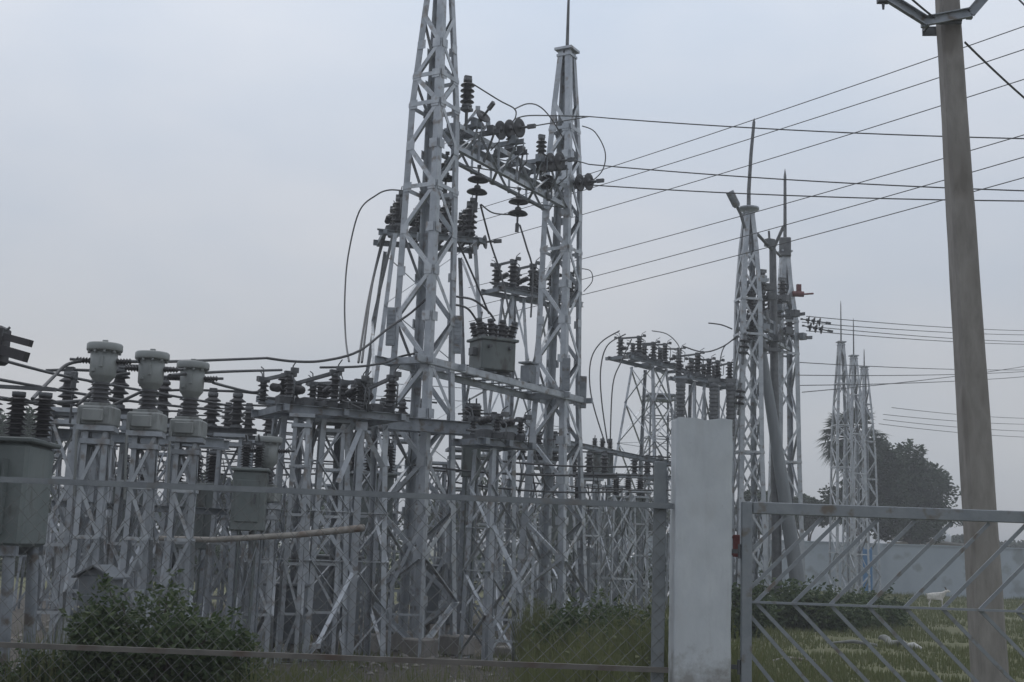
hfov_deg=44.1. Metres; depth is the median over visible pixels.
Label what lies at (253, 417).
jumper cable
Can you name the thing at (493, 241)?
suspension insulator
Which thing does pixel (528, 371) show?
junction box
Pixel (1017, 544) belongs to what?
tree
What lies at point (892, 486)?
tree
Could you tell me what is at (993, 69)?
overhead wire
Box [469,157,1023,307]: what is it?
overhead wire
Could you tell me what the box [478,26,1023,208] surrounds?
overhead wire
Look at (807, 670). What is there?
grass
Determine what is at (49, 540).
equipment stand
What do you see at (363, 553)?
equipment stand
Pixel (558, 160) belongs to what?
strain insulator
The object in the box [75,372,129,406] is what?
jumper cable
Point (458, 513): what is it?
tree
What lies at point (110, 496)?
equipment stand
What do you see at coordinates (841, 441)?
palm tree
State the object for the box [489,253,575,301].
isolator switch
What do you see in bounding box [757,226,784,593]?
forked pole
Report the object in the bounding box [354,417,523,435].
cross beam
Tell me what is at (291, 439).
jumper cable
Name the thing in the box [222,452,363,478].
busbar wire
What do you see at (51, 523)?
brace frame
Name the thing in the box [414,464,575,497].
busbar wire
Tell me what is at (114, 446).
busbar wire
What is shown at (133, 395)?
jumper cable
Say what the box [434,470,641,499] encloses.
busbar wire
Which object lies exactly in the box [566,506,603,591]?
equipment stand
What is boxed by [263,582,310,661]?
marshalling kiosk
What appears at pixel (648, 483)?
equipment stand
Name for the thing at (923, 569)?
compound wall
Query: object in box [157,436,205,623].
equipment stand
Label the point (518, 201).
suspension insulator
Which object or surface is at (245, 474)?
circuit breaker
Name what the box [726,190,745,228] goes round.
tilted lamp
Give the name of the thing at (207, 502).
stand
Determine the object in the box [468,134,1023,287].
overhead wire
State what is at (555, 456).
busbar support
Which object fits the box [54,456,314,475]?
busbar wire
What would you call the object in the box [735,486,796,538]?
tree
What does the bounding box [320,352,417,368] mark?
jumper cable
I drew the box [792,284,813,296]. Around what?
red insulator
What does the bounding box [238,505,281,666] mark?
equipment stand
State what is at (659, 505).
chain link fence
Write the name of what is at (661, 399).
equipment stand
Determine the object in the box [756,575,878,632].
shrub
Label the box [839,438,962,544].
tree
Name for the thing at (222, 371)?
jumper cable
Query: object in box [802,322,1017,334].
overhead wire
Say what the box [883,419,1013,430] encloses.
overhead wire
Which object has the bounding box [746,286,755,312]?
post insulator
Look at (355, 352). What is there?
jumper cable
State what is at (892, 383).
overhead wire
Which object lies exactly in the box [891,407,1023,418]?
overhead wire
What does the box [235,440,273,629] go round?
equipment stand
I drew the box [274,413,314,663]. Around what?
equipment stand
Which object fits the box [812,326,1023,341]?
overhead wire
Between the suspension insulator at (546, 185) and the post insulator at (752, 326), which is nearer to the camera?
the suspension insulator at (546, 185)
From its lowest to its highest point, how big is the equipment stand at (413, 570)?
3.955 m
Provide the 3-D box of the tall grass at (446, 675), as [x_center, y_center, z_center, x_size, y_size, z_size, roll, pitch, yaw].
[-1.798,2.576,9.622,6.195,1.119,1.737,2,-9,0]
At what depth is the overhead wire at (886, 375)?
44.60 m
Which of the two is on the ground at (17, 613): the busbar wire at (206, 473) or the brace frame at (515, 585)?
the brace frame at (515, 585)
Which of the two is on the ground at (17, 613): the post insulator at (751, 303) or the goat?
the goat
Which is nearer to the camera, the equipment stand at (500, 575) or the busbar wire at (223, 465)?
the busbar wire at (223, 465)
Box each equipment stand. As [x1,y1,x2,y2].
[13,449,65,610]
[20,407,82,666]
[43,418,100,663]
[44,485,85,598]
[62,424,118,660]
[80,444,117,569]
[106,415,149,621]
[109,462,144,612]
[118,430,165,637]
[119,476,157,585]
[131,492,162,603]
[133,431,213,608]
[150,424,191,627]
[150,446,166,611]
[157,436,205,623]
[173,477,216,621]
[192,478,231,622]
[202,433,247,640]
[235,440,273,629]
[236,484,285,618]
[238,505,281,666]
[269,475,303,579]
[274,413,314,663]
[302,483,331,575]
[309,418,349,660]
[317,498,360,613]
[342,542,388,629]
[349,429,379,651]
[358,464,401,620]
[386,431,420,630]
[386,485,410,612]
[409,466,446,604]
[426,461,446,564]
[436,490,465,565]
[437,447,473,657]
[458,489,503,632]
[474,449,500,655]
[483,511,526,602]
[509,504,539,603]
[522,460,555,619]
[533,513,556,607]
[552,540,572,607]
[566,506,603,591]
[578,478,603,616]
[595,495,637,613]
[600,485,624,612]
[623,490,650,616]
[640,479,653,606]
[641,392,675,605]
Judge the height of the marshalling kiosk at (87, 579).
1.357 m
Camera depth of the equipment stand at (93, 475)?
15.29 m
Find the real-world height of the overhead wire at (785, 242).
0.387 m
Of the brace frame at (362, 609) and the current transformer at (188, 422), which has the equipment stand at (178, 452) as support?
the current transformer at (188, 422)
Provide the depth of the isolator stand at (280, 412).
17.38 m
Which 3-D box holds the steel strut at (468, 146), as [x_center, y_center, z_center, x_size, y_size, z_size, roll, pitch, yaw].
[-0.779,-3.271,21.500,0.125,1.323,1.325,-4,-11,33]
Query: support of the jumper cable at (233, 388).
attached to the current transformer at (188, 422)
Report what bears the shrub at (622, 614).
on the ground at (17, 613)
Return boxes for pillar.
[668,417,732,681]
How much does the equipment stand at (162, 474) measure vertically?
3.662 m
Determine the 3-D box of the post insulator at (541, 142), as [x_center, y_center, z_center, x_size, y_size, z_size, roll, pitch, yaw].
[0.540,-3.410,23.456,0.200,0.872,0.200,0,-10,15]
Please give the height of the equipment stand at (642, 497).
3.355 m
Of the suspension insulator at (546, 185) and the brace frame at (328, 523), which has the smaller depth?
the brace frame at (328, 523)
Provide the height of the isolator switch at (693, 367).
0.822 m
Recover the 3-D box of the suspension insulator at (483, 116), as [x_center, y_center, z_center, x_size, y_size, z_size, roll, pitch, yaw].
[-0.517,-3.809,21.543,0.284,0.443,0.667,10,-12,-39]
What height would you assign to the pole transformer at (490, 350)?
1.006 m
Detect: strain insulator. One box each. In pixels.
[495,118,535,139]
[534,152,575,171]
[559,173,603,190]
[800,316,830,325]
[802,323,832,333]
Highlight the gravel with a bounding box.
[10,619,511,681]
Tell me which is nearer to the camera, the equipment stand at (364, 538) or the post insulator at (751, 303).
the equipment stand at (364, 538)
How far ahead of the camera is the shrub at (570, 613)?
18.20 m
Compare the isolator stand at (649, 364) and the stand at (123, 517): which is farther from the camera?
the isolator stand at (649, 364)
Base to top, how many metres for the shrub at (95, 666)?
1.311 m
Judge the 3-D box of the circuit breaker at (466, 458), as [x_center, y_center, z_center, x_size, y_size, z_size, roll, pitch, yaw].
[-0.712,2.975,20.586,0.380,4.099,0.306,2,-9,0]
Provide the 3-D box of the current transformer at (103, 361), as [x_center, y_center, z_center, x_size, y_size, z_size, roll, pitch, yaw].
[-4.128,0.766,12.597,0.681,1.576,0.389,2,-9,0]
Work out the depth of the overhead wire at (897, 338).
45.12 m
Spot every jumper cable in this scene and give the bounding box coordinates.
[0,378,222,411]
[0,396,92,403]
[8,360,230,406]
[31,359,81,400]
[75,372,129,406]
[113,381,170,404]
[138,357,266,362]
[168,369,282,376]
[198,415,332,425]
[212,381,263,393]
[229,438,396,444]
[267,298,425,362]
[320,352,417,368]
[344,189,402,361]
[357,239,382,362]
[361,237,385,362]
[456,296,495,320]
[456,304,478,322]
[457,243,489,313]
[473,83,516,121]
[480,204,510,317]
[481,204,512,214]
[515,103,563,138]
[515,115,585,119]
[519,224,533,317]
[582,125,605,179]
[589,330,619,443]
[600,334,625,442]
[610,339,631,435]
[652,330,680,354]
[682,335,736,352]
[708,322,731,328]
[718,337,737,370]
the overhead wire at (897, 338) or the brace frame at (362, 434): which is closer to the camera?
the brace frame at (362, 434)
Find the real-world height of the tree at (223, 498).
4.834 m
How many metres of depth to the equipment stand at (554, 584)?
32.94 m
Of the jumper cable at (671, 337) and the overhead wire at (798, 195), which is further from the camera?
the jumper cable at (671, 337)
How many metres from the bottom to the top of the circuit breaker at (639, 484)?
3.649 m
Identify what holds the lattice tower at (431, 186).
on the ground at (17, 613)
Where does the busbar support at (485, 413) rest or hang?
on the equipment stand at (484, 543)
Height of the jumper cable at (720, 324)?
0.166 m
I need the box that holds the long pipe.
[158,524,364,542]
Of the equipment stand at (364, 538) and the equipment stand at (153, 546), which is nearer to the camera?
the equipment stand at (364, 538)
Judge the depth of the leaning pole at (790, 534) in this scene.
35.99 m
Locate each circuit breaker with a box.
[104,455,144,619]
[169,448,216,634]
[225,434,270,667]
[339,438,396,641]
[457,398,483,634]
[547,472,585,612]
[591,435,612,600]
[608,472,645,613]
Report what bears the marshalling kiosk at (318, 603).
on the ground at (17, 613)
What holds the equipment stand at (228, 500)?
on the ground at (17, 613)
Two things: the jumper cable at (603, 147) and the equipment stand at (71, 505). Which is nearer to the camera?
the equipment stand at (71, 505)
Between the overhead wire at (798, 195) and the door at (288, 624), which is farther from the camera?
the overhead wire at (798, 195)
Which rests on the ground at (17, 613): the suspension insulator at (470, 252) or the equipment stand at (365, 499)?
the equipment stand at (365, 499)
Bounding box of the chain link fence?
[0,461,673,681]
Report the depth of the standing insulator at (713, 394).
34.34 m
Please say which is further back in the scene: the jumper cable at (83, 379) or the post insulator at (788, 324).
the post insulator at (788, 324)
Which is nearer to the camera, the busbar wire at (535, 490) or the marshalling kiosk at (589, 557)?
the busbar wire at (535, 490)
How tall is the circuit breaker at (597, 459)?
4.829 m
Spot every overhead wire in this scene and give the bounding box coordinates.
[467,79,1023,246]
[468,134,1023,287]
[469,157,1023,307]
[469,177,1023,321]
[477,49,1023,221]
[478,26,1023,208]
[536,116,1023,138]
[576,160,1023,190]
[589,182,1023,201]
[799,362,953,369]
[800,371,1023,375]
[800,376,1023,385]
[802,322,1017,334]
[802,366,1023,392]
[806,316,1023,330]
[806,330,1023,344]
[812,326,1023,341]
[882,424,1016,436]
[883,414,1023,424]
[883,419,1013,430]
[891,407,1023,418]
[912,0,935,18]
[964,41,1023,98]
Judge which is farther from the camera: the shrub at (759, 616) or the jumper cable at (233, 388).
the shrub at (759, 616)
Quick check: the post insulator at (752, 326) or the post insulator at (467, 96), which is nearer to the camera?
the post insulator at (467, 96)
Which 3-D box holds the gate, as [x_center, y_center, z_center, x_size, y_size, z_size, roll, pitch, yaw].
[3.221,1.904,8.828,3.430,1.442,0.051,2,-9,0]
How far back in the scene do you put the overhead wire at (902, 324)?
45.65 m
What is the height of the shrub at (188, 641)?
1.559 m
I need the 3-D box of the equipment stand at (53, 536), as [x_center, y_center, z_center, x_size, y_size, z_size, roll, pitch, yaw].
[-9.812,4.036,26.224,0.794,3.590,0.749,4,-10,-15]
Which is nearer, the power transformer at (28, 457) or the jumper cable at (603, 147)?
the power transformer at (28, 457)
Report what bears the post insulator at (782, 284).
attached to the cross arm set at (785, 298)
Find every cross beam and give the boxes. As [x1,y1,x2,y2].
[50,428,230,449]
[51,500,228,514]
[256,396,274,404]
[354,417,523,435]
[519,444,575,452]
[567,441,670,466]
[569,472,670,479]
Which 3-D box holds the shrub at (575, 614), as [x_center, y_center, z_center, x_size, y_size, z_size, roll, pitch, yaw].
[0.960,3.745,16.243,1.387,1.374,1.104,-1,-10,19]
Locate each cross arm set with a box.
[444,118,568,191]
[738,275,811,357]
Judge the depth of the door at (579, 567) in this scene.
28.40 m
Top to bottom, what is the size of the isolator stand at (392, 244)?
7.655 m
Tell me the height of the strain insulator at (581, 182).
0.365 m
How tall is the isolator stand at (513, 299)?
7.205 m
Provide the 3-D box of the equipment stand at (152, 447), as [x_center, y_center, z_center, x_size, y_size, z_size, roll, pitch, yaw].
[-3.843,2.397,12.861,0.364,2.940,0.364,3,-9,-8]
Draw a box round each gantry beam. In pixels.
[442,121,567,210]
[746,314,789,350]
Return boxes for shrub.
[0,650,69,681]
[15,596,161,681]
[41,568,241,681]
[180,612,273,681]
[531,579,626,648]
[537,606,590,623]
[596,594,668,645]
[731,582,781,637]
[732,576,816,625]
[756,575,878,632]
[836,583,913,627]
[862,587,911,623]
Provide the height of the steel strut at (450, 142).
0.943 m
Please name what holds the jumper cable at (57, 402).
attached to the power transformer at (28, 457)
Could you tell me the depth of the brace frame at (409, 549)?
17.57 m
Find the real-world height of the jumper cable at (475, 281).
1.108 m
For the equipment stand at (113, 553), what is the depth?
15.10 m
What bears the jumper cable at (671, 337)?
attached to the isolator switch at (693, 367)
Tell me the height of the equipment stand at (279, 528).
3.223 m
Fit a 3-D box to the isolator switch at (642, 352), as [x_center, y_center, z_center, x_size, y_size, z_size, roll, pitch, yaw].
[4.073,0.252,37.470,1.147,0.830,3.268,-5,-12,38]
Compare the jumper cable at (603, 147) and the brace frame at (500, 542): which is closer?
the brace frame at (500, 542)
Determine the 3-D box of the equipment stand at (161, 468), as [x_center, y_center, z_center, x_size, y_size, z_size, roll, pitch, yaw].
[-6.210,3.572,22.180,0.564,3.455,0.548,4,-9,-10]
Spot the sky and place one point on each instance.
(183, 179)
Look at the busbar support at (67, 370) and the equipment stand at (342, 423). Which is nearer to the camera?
the busbar support at (67, 370)
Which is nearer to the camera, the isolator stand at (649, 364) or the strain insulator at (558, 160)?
the strain insulator at (558, 160)
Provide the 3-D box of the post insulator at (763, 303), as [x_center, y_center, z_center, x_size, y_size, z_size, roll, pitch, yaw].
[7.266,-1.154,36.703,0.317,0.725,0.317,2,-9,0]
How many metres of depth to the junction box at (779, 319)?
37.37 m
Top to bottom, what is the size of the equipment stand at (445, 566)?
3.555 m
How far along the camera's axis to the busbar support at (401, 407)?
24.01 m
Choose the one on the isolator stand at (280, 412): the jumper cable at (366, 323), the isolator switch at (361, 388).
the isolator switch at (361, 388)
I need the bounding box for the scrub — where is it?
[0,527,769,597]
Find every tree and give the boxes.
[0,406,65,570]
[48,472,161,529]
[198,470,232,548]
[278,494,330,550]
[390,477,538,557]
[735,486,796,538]
[794,493,835,540]
[812,408,891,541]
[817,436,925,542]
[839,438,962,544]
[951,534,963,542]
[999,540,1023,547]
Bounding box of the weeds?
[15,602,522,681]
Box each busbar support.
[46,366,93,418]
[108,364,172,416]
[157,378,212,423]
[167,388,258,433]
[170,409,197,415]
[210,402,278,439]
[376,398,436,431]
[458,412,510,416]
[507,430,568,461]
[569,450,616,478]
[630,455,670,474]
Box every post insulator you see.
[460,75,474,129]
[504,138,515,167]
[536,134,546,179]
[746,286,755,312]
[746,314,755,339]
[757,294,766,311]
[760,269,766,293]
[766,292,769,309]
[777,277,786,295]
[777,298,782,319]
[784,317,793,339]
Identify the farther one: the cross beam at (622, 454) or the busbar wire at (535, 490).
the cross beam at (622, 454)
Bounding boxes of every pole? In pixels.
[725,378,736,602]
[756,330,805,591]
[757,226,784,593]
[876,0,1009,681]
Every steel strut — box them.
[441,122,489,177]
[448,106,479,145]
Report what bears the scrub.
on the ground at (17, 613)
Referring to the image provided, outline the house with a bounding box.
[883,534,963,545]
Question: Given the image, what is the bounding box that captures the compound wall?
[609,535,1023,598]
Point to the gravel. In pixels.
(404, 655)
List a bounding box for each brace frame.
[37,513,78,629]
[129,525,153,610]
[151,496,186,603]
[153,520,158,540]
[216,523,229,613]
[236,531,265,644]
[302,518,330,570]
[321,565,365,654]
[336,422,384,654]
[387,514,426,657]
[424,532,458,636]
[474,549,485,606]
[487,522,522,660]
[490,549,534,660]
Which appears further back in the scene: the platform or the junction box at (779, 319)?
the junction box at (779, 319)
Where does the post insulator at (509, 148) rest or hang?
attached to the gantry beam at (497, 165)
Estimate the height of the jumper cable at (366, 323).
3.462 m
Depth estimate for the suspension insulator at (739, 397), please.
34.75 m
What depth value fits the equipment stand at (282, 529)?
22.66 m
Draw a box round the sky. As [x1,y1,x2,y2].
[0,0,1023,550]
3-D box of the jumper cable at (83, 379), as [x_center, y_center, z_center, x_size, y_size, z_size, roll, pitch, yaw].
[-4.395,0.478,14.098,0.220,0.239,6.088,0,-9,10]
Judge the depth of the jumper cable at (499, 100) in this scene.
21.97 m
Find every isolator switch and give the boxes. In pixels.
[256,359,401,412]
[377,187,478,246]
[463,406,531,446]
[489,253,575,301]
[614,331,685,368]
[672,348,732,381]
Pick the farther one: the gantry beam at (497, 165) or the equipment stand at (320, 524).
the equipment stand at (320, 524)
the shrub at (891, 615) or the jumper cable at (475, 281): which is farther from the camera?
the shrub at (891, 615)
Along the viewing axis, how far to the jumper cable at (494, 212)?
22.69 m
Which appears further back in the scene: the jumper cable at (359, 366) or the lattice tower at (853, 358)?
the lattice tower at (853, 358)
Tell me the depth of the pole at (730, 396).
34.65 m
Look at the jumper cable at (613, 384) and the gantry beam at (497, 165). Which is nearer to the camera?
the gantry beam at (497, 165)
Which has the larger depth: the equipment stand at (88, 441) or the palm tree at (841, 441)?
the palm tree at (841, 441)
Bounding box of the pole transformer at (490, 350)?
[462,317,518,377]
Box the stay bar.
[312,511,353,648]
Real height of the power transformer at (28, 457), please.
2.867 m
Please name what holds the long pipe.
on the equipment stand at (272, 517)
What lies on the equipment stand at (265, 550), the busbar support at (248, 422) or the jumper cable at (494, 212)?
the busbar support at (248, 422)
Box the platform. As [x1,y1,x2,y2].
[375,353,592,404]
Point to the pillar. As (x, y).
(700, 588)
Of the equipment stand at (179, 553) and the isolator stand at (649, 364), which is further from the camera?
the isolator stand at (649, 364)
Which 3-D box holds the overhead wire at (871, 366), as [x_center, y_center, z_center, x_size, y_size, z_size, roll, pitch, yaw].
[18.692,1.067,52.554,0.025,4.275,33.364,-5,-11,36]
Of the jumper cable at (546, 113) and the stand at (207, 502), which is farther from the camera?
the jumper cable at (546, 113)
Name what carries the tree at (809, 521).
on the ground at (17, 613)
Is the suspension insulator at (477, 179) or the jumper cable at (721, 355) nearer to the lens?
the suspension insulator at (477, 179)
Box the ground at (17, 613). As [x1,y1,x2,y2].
[0,540,1023,681]
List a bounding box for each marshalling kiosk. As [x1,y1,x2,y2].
[71,564,130,630]
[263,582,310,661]
[310,554,364,653]
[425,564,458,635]
[574,547,592,614]
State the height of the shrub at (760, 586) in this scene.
1.402 m
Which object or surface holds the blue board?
on the ground at (17, 613)
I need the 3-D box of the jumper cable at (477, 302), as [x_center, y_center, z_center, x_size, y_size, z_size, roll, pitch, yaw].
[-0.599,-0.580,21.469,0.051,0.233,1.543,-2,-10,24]
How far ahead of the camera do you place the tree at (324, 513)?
60.75 m
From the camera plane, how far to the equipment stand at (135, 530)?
22.47 m
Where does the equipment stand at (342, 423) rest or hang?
on the ground at (17, 613)
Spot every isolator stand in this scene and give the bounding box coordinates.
[251,403,409,661]
[363,229,502,639]
[451,437,537,660]
[474,285,583,630]
[602,355,688,603]
[665,375,735,608]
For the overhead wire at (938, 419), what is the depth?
60.32 m
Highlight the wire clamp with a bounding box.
[69,371,77,422]
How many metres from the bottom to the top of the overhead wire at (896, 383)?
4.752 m
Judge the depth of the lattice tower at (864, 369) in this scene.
59.49 m
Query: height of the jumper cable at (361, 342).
3.203 m
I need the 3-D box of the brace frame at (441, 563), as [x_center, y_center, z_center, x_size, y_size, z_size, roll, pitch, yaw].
[-1.174,4.097,20.758,0.533,1.911,0.086,2,-9,-2]
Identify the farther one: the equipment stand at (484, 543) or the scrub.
the scrub
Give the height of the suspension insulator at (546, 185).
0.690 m
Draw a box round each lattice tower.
[354,0,474,656]
[494,0,590,657]
[733,118,769,602]
[767,171,806,592]
[827,302,857,596]
[841,318,870,594]
[853,351,880,590]
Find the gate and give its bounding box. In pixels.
[731,501,1023,681]
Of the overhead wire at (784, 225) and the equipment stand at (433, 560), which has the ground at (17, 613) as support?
the equipment stand at (433, 560)
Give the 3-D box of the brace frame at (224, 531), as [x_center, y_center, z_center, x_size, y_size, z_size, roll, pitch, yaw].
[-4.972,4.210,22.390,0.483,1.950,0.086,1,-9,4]
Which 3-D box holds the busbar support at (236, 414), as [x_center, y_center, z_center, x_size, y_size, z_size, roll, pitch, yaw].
[-4.328,1.001,18.222,1.322,0.645,0.244,2,-9,0]
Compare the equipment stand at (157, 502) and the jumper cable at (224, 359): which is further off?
the equipment stand at (157, 502)
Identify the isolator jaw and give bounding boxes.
[0,325,33,365]
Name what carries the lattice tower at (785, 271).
on the ground at (17, 613)
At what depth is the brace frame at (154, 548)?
18.54 m
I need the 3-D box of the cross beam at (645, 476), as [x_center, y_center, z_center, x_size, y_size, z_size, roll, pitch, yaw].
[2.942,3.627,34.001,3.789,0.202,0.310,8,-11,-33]
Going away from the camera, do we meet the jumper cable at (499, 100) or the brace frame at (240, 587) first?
the brace frame at (240, 587)
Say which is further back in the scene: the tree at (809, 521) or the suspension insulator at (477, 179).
the tree at (809, 521)
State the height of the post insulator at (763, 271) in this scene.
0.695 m
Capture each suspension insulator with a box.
[441,151,451,198]
[462,218,475,258]
[464,235,501,249]
[467,165,487,211]
[471,101,494,130]
[508,187,527,231]
[540,172,553,200]
[735,383,744,414]
[738,332,749,364]
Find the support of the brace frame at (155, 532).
on the ground at (17, 613)
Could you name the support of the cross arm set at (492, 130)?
on the gantry beam at (497, 165)
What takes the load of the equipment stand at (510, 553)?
on the ground at (17, 613)
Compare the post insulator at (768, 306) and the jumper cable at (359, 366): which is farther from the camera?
the post insulator at (768, 306)
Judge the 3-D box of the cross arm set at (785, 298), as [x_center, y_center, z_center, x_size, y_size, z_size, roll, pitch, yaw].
[7.466,-0.443,37.100,1.316,2.370,4.215,-4,-11,33]
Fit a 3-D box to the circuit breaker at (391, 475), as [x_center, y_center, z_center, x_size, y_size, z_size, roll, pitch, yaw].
[-2.439,3.345,21.205,0.896,3.449,0.760,3,-9,-7]
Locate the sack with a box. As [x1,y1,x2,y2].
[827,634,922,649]
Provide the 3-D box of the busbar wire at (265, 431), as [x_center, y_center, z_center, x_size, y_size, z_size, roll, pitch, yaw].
[-2.670,1.643,20.398,4.047,0.657,0.962,5,-10,-18]
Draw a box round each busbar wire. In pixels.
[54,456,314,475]
[113,445,235,477]
[158,459,315,484]
[185,456,332,478]
[217,426,434,464]
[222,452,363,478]
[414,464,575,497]
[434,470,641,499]
[446,480,621,513]
[481,458,670,492]
[507,479,670,507]
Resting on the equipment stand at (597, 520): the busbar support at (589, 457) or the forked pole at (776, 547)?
the busbar support at (589, 457)
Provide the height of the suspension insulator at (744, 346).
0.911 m
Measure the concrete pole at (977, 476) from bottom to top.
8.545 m
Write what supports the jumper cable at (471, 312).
attached to the pole transformer at (490, 350)
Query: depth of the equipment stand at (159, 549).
16.65 m
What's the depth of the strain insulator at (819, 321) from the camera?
38.93 m
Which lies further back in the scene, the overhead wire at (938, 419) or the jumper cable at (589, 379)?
the overhead wire at (938, 419)
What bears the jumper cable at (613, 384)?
attached to the circuit breaker at (597, 459)
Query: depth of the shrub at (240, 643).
9.72 m
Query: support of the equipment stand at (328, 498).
on the ground at (17, 613)
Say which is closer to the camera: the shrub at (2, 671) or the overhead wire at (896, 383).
the shrub at (2, 671)
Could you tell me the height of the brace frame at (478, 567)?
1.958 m
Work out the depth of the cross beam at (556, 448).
26.37 m
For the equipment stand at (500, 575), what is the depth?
25.93 m
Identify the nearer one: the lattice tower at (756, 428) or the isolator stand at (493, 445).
the isolator stand at (493, 445)
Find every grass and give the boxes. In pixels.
[0,607,650,681]
[503,590,771,681]
[528,584,1023,681]
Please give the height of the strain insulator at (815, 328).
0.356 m
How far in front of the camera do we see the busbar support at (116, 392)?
15.40 m
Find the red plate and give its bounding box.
[732,535,739,556]
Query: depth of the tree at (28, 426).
49.66 m
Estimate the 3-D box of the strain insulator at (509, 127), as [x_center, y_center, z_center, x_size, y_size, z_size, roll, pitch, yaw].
[-0.015,-3.725,22.178,1.035,0.365,0.339,-5,-11,35]
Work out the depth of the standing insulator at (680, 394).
33.73 m
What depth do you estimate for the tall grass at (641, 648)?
14.06 m
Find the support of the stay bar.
on the ground at (17, 613)
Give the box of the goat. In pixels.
[926,587,949,606]
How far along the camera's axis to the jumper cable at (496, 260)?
22.44 m
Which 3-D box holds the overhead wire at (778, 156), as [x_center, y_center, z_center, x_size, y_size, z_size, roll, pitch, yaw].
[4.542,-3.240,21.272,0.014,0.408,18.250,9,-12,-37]
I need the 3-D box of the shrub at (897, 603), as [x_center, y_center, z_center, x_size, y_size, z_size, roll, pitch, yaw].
[9.520,6.851,32.313,1.424,1.102,1.250,2,-9,0]
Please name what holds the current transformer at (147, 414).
on the equipment stand at (152, 447)
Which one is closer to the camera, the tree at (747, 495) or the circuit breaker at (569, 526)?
the circuit breaker at (569, 526)
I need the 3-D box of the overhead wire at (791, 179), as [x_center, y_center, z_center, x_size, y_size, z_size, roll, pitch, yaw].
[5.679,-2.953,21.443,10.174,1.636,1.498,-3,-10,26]
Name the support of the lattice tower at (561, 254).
on the ground at (17, 613)
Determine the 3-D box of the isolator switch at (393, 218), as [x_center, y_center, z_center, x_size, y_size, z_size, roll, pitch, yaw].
[-1.627,-2.454,25.112,2.075,0.902,1.347,4,-9,-12]
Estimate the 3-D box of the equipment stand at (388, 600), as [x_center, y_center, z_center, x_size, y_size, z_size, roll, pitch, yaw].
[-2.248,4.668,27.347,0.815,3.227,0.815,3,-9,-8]
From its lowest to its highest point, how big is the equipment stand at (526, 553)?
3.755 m
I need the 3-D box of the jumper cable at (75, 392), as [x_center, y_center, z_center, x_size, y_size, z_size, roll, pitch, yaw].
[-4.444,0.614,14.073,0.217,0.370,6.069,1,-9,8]
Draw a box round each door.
[77,595,105,630]
[273,597,296,643]
[313,571,342,628]
[426,578,448,620]
[575,560,588,602]
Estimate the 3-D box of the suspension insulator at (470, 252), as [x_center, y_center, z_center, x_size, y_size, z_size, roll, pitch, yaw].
[-0.850,-2.056,25.051,0.286,0.863,0.252,2,-9,0]
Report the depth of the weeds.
16.22 m
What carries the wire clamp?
hanging from the jumper cable at (83, 379)
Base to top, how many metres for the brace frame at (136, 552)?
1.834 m
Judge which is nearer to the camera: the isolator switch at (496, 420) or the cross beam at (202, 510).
the cross beam at (202, 510)
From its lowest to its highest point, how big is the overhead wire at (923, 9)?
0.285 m
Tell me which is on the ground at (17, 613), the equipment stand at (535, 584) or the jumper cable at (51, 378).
the equipment stand at (535, 584)
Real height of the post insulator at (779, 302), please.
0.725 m
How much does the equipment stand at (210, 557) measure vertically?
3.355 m
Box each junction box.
[518,361,538,383]
[764,313,782,324]
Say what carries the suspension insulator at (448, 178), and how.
hanging from the gantry beam at (497, 165)
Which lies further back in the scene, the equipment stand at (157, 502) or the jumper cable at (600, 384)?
the jumper cable at (600, 384)
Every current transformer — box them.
[70,340,137,495]
[119,349,183,498]
[164,359,223,501]
[248,434,294,551]
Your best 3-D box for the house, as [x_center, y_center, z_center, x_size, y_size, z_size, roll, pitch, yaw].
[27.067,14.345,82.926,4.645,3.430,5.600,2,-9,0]
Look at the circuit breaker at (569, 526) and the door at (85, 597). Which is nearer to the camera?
the door at (85, 597)
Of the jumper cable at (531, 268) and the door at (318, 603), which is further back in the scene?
the jumper cable at (531, 268)
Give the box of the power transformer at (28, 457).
[0,384,60,675]
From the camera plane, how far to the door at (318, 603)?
18.42 m
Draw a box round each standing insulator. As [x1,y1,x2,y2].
[675,378,686,418]
[708,378,719,419]
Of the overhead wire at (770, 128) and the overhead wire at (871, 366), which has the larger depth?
the overhead wire at (871, 366)
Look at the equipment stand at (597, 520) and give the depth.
29.63 m
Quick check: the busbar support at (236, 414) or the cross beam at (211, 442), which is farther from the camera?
the busbar support at (236, 414)
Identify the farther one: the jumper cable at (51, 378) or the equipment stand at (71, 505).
the equipment stand at (71, 505)
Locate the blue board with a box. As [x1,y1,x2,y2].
[863,547,872,592]
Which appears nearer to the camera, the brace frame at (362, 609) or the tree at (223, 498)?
the brace frame at (362, 609)
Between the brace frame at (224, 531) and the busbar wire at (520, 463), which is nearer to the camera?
the busbar wire at (520, 463)
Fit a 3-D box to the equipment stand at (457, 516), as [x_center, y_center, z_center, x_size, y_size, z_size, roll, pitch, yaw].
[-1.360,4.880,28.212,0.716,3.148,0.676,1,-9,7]

